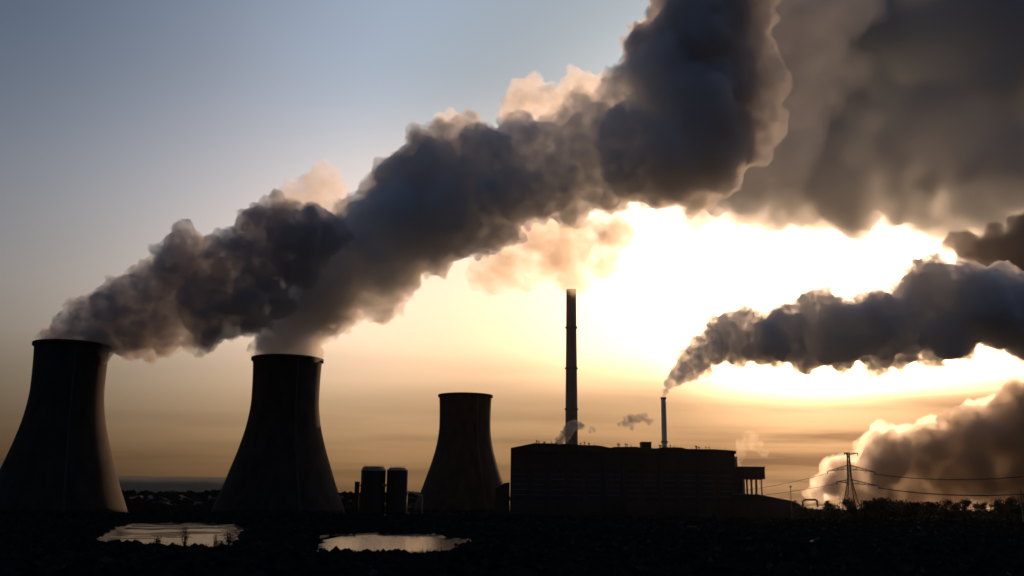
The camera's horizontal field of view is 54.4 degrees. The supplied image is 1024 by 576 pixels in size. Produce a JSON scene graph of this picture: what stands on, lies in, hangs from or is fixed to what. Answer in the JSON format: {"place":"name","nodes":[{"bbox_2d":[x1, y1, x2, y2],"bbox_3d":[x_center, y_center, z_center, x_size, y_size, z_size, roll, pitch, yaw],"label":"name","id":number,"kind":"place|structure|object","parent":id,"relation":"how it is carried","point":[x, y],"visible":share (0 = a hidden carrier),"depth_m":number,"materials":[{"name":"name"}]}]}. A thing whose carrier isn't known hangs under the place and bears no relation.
{"place":"outdoors","nodes":[
{"label":"outdoors","id":0,"kind":"place"},
{"bbox_2d":[110,524,342,546],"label":"pond water","id":1,"kind":"structure","parent":0,"point":[198,539],"depth_m":336.52,"materials":[{"name":"black liquid"}]},
{"bbox_2d":[117,476,340,492],"bbox_3d":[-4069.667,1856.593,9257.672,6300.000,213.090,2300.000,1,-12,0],"label":"hills","id":2,"kind":"structure","parent":0,"point":[137,484],"depth_m":8591.96,"materials":[{"name":"grey"}]},
{"bbox_2d":[319,535,465,552],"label":"pond water","id":3,"kind":"structure","parent":0,"point":[381,542],"depth_m":297.65,"materials":[{"name":"black liquid"}]},
{"bbox_2d":[0,495,996,551],"bbox_3d":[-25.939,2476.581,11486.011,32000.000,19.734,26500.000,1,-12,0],"label":"ground","id":4,"kind":"structure","parent":0,"point":[118,531],"depth_m":374.23,"materials":[{"name":"soil"}]},
{"bbox_2d":[0,339,128,513],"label":"cooling tower","id":5,"kind":"structure","parent":4,"relation":"on","point":[59,457],"depth_m":647.46,"materials":[{"name":"concrete"}]},
{"bbox_2d":[153,535,162,543],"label":"pond shrub","id":6,"kind":"object","parent":4,"relation":"on","point":[158,541],"visible":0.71,"depth_m":248.01,"materials":[{"name":"black plant"}]},
{"bbox_2d":[179,525,189,545],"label":"pond shrub","id":7,"kind":"object","parent":4,"relation":"on","point":[185,536],"visible":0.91,"depth_m":245.81,"materials":[{"name":"black plant"}]},
{"bbox_2d":[212,533,217,545],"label":"pond shrub","id":8,"kind":"object","parent":4,"relation":"on","point":[215,540],"visible":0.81,"depth_m":243.42,"materials":[{"name":"black plant"}]},
{"bbox_2d":[224,532,233,545],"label":"pond shrub","id":9,"kind":"object","parent":4,"relation":"on","point":[228,540],"visible":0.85,"depth_m":244.02,"materials":[{"name":"black plant"}]},
{"bbox_2d":[210,354,346,515],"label":"cooling tower","id":10,"kind":"structure","parent":4,"relation":"on","point":[280,463],"depth_m":701.88,"materials":[{"name":"concrete"}]},
{"bbox_2d":[166,540,450,554],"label":"grass","id":11,"kind":"structure","parent":4,"relation":"on","point":[419,552],"depth_m":236.97,"materials":[{"name":"black plant"}]},
{"bbox_2d":[354,481,360,512],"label":"lift tower","id":12,"kind":"structure","parent":4,"relation":"on","point":[356,496],"depth_m":769.45,"materials":[{"name":"metal"}]},
{"bbox_2d":[360,465,385,514],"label":"storage silo","id":13,"kind":"object","parent":4,"relation":"on","point":[372,490],"visible":0.8,"depth_m":766.69,"materials":[{"name":"paint"}]},
{"bbox_2d":[385,466,408,514],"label":"storage silo","id":14,"kind":"object","parent":4,"relation":"on","point":[397,491],"visible":0.88,"depth_m":767.53,"materials":[{"name":"paint"}]},
{"bbox_2d":[407,501,418,514],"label":"bushy tree","id":15,"kind":"object","parent":4,"relation":"on","point":[412,512],"visible":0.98,"depth_m":740.59,"materials":[{"name":"black plant"}]},
{"bbox_2d":[408,491,422,502],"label":"conveyor","id":16,"kind":"object","parent":4,"relation":"on","point":[416,494],"visible":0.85,"depth_m":781.51,"materials":[{"name":"metal"}]},
{"bbox_2d":[408,392,509,514],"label":"cooling tower","id":17,"kind":"structure","parent":4,"relation":"on","point":[463,475],"depth_m":940.37,"materials":[{"name":"concrete"}]},
{"bbox_2d":[494,482,509,514],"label":"pump house","id":18,"kind":"structure","parent":4,"relation":"on","point":[502,491],"depth_m":835.50,"materials":[{"name":"paint"}]},
{"bbox_2d":[0,489,1023,575],"bbox_3d":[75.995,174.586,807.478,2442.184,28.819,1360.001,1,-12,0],"label":"scrub","id":19,"kind":"object","parent":4,"relation":"on","point":[35,543],"visible":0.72,"depth_m":236.92,"materials":[{"name":"black plant"}]},
{"bbox_2d":[565,289,577,444],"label":"tall chimney","id":20,"kind":"object","parent":4,"relation":"on","point":[571,417],"visible":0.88,"depth_m":960.28,"materials":[{"name":"concrete"}]},
{"bbox_2d":[510,440,737,517],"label":"boiler house","id":21,"kind":"structure","parent":4,"relation":"on","point":[573,480],"depth_m":834.63,"materials":[{"name":"paint"}]},
{"bbox_2d":[513,468,525,499],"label":"window","id":22,"kind":"structure","parent":21,"relation":"in","point":[519,473],"depth_m":833.83,"materials":[{"name":"glass"}]},
{"bbox_2d":[532,469,544,499],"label":"window","id":23,"kind":"structure","parent":21,"relation":"in","point":[538,475],"depth_m":833.63,"materials":[{"name":"glass"}]},
{"bbox_2d":[551,469,563,500],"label":"window","id":24,"kind":"structure","parent":21,"relation":"in","point":[557,475],"depth_m":833.63,"materials":[{"name":"glass"}]},
{"bbox_2d":[570,469,581,500],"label":"window","id":25,"kind":"structure","parent":21,"relation":"in","point":[575,474],"depth_m":833.83,"materials":[{"name":"glass"}]},
{"bbox_2d":[589,469,600,500],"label":"window","id":26,"kind":"structure","parent":21,"relation":"in","point":[594,474],"depth_m":833.83,"materials":[{"name":"glass"}]},
{"bbox_2d":[607,469,619,500],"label":"window","id":27,"kind":"structure","parent":21,"relation":"in","point":[613,475],"depth_m":834.04,"materials":[{"name":"glass"}]},
{"bbox_2d":[626,470,638,500],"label":"window","id":28,"kind":"structure","parent":21,"relation":"in","point":[632,476],"depth_m":833.63,"materials":[{"name":"glass"}]},
{"bbox_2d":[645,470,657,500],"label":"window","id":29,"kind":"structure","parent":21,"relation":"in","point":[651,489],"depth_m":833.63,"materials":[{"name":"glass"}]},
{"bbox_2d":[663,470,676,501],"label":"window","id":30,"kind":"structure","parent":21,"relation":"in","point":[669,475],"depth_m":833.83,"materials":[{"name":"glass"}]},
{"bbox_2d":[682,470,694,501],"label":"window","id":31,"kind":"structure","parent":21,"relation":"in","point":[688,476],"depth_m":834.04,"materials":[{"name":"glass"}]},
{"bbox_2d":[701,470,713,501],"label":"window","id":32,"kind":"structure","parent":21,"relation":"in","point":[707,478],"depth_m":834.04,"materials":[{"name":"glass"}]},
{"bbox_2d":[720,471,732,501],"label":"window","id":33,"kind":"structure","parent":21,"relation":"in","point":[726,486],"depth_m":833.73,"materials":[{"name":"glass"}]},
{"bbox_2d":[661,397,667,446],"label":"slender chimney","id":34,"kind":"object","parent":4,"relation":"on","point":[664,441],"visible":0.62,"depth_m":952.84,"materials":[{"name":"paint"}]},
{"bbox_2d":[735,466,764,494],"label":"stilted bunker","id":35,"kind":"object","parent":4,"relation":"on","point":[747,473],"visible":0.4,"depth_m":846.08,"materials":[{"name":"paint"}]},
{"bbox_2d":[732,494,799,518],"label":"coal shed","id":36,"kind":"structure","parent":4,"relation":"on","point":[752,505],"depth_m":820.97,"materials":[{"name":"paint"}]},
{"bbox_2d":[790,500,799,518],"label":"bushy tree","id":37,"kind":"object","parent":4,"relation":"on","point":[795,510],"visible":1,"depth_m":672.40,"materials":[{"name":"black plant"}]},
{"bbox_2d":[787,503,809,519],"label":"bushy tree","id":38,"kind":"object","parent":4,"relation":"on","point":[803,510],"visible":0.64,"depth_m":706.07,"materials":[{"name":"black plant"}]},
{"bbox_2d":[802,499,828,511],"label":"pipe gantry","id":39,"kind":"object","parent":4,"relation":"on","point":[816,500],"visible":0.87,"depth_m":792.14,"materials":[{"name":"metal"}]},
{"bbox_2d":[820,503,843,520],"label":"bushy tree","id":40,"kind":"object","parent":4,"relation":"on","point":[832,512],"visible":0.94,"depth_m":694.89,"materials":[{"name":"black plant"}]},
{"bbox_2d":[838,498,859,519],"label":"bushy tree","id":41,"kind":"object","parent":4,"relation":"on","point":[852,510],"visible":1,"depth_m":672.51,"materials":[{"name":"black plant"}]},
{"bbox_2d":[827,452,878,518],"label":"pylon","id":42,"kind":"object","parent":4,"relation":"on","point":[849,466],"visible":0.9,"depth_m":786.80,"materials":[{"name":"metal"}]},
{"bbox_2d":[876,474,1023,479],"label":"power line","id":43,"kind":"object","parent":42,"relation":"hanging from","point":[952,479],"visible":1,"depth_m":701.07,"materials":[{"name":"metal"}]},
{"bbox_2d":[879,488,1023,495],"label":"power line","id":44,"kind":"object","parent":42,"relation":"attached to","point":[952,494],"visible":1,"depth_m":702.52,"materials":[{"name":"metal"}]},
{"bbox_2d":[855,499,881,520],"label":"bushy tree","id":45,"kind":"object","parent":4,"relation":"on","point":[867,513],"visible":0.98,"depth_m":683.00,"materials":[{"name":"black plant"}]},
{"bbox_2d":[869,497,896,519],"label":"bushy tree","id":46,"kind":"object","parent":4,"relation":"on","point":[884,505],"visible":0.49,"depth_m":694.50,"materials":[{"name":"black plant"}]},
{"bbox_2d":[884,499,909,520],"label":"bushy tree","id":47,"kind":"object","parent":4,"relation":"on","point":[893,510],"visible":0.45,"depth_m":706.03,"materials":[{"name":"black plant"}]},
{"bbox_2d":[896,502,933,521],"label":"bushy tree","id":48,"kind":"object","parent":4,"relation":"on","point":[912,511],"visible":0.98,"depth_m":670.58,"materials":[{"name":"black plant"}]},
{"bbox_2d":[917,501,946,520],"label":"bushy tree","id":49,"kind":"object","parent":4,"relation":"on","point":[932,506],"visible":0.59,"depth_m":680.88,"materials":[{"name":"black plant"}]},
{"bbox_2d":[938,498,959,520],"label":"bushy tree","id":50,"kind":"object","parent":4,"relation":"on","point":[947,513],"visible":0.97,"depth_m":696.53,"materials":[{"name":"black plant"}]},
{"bbox_2d":[948,502,965,521],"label":"bushy tree","id":51,"kind":"object","parent":4,"relation":"on","point":[955,506],"visible":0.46,"depth_m":708.17,"materials":[{"name":"black plant"}]},
{"bbox_2d":[959,499,975,520],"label":"bushy tree","id":52,"kind":"object","parent":4,"relation":"on","point":[965,503],"visible":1,"depth_m":673.49,"materials":[{"name":"black plant"}]},
{"bbox_2d":[970,501,986,520],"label":"bushy tree","id":53,"kind":"object","parent":4,"relation":"on","point":[981,512],"visible":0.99,"depth_m":684.43,"materials":[{"name":"black plant"}]},
{"bbox_2d":[980,501,993,520],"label":"bushy tree","id":54,"kind":"object","parent":4,"relation":"on","point":[988,515],"visible":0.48,"depth_m":696.66,"materials":[{"name":"black plant"}]},
{"bbox_2d":[988,498,1009,521],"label":"bushy tree","id":55,"kind":"object","parent":4,"relation":"on","point":[998,511],"visible":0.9,"depth_m":705.87,"materials":[{"name":"black plant"}]},
{"bbox_2d":[1000,496,1023,520],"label":"bushy tree","id":56,"kind":"object","parent":4,"relation":"on","point":[1012,508],"visible":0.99,"depth_m":671.86,"materials":[{"name":"black plant"}]},
{"bbox_2d":[1020,489,1023,521],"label":"mast","id":57,"kind":"object","parent":4,"relation":"on","point":[1022,507],"visible":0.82,"depth_m":625.35,"materials":[{"name":"metal"}]},
{"bbox_2d":[0,0,1023,507],"label":"sky","id":58,"kind":"structure","parent":0,"point":[795,226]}
]}

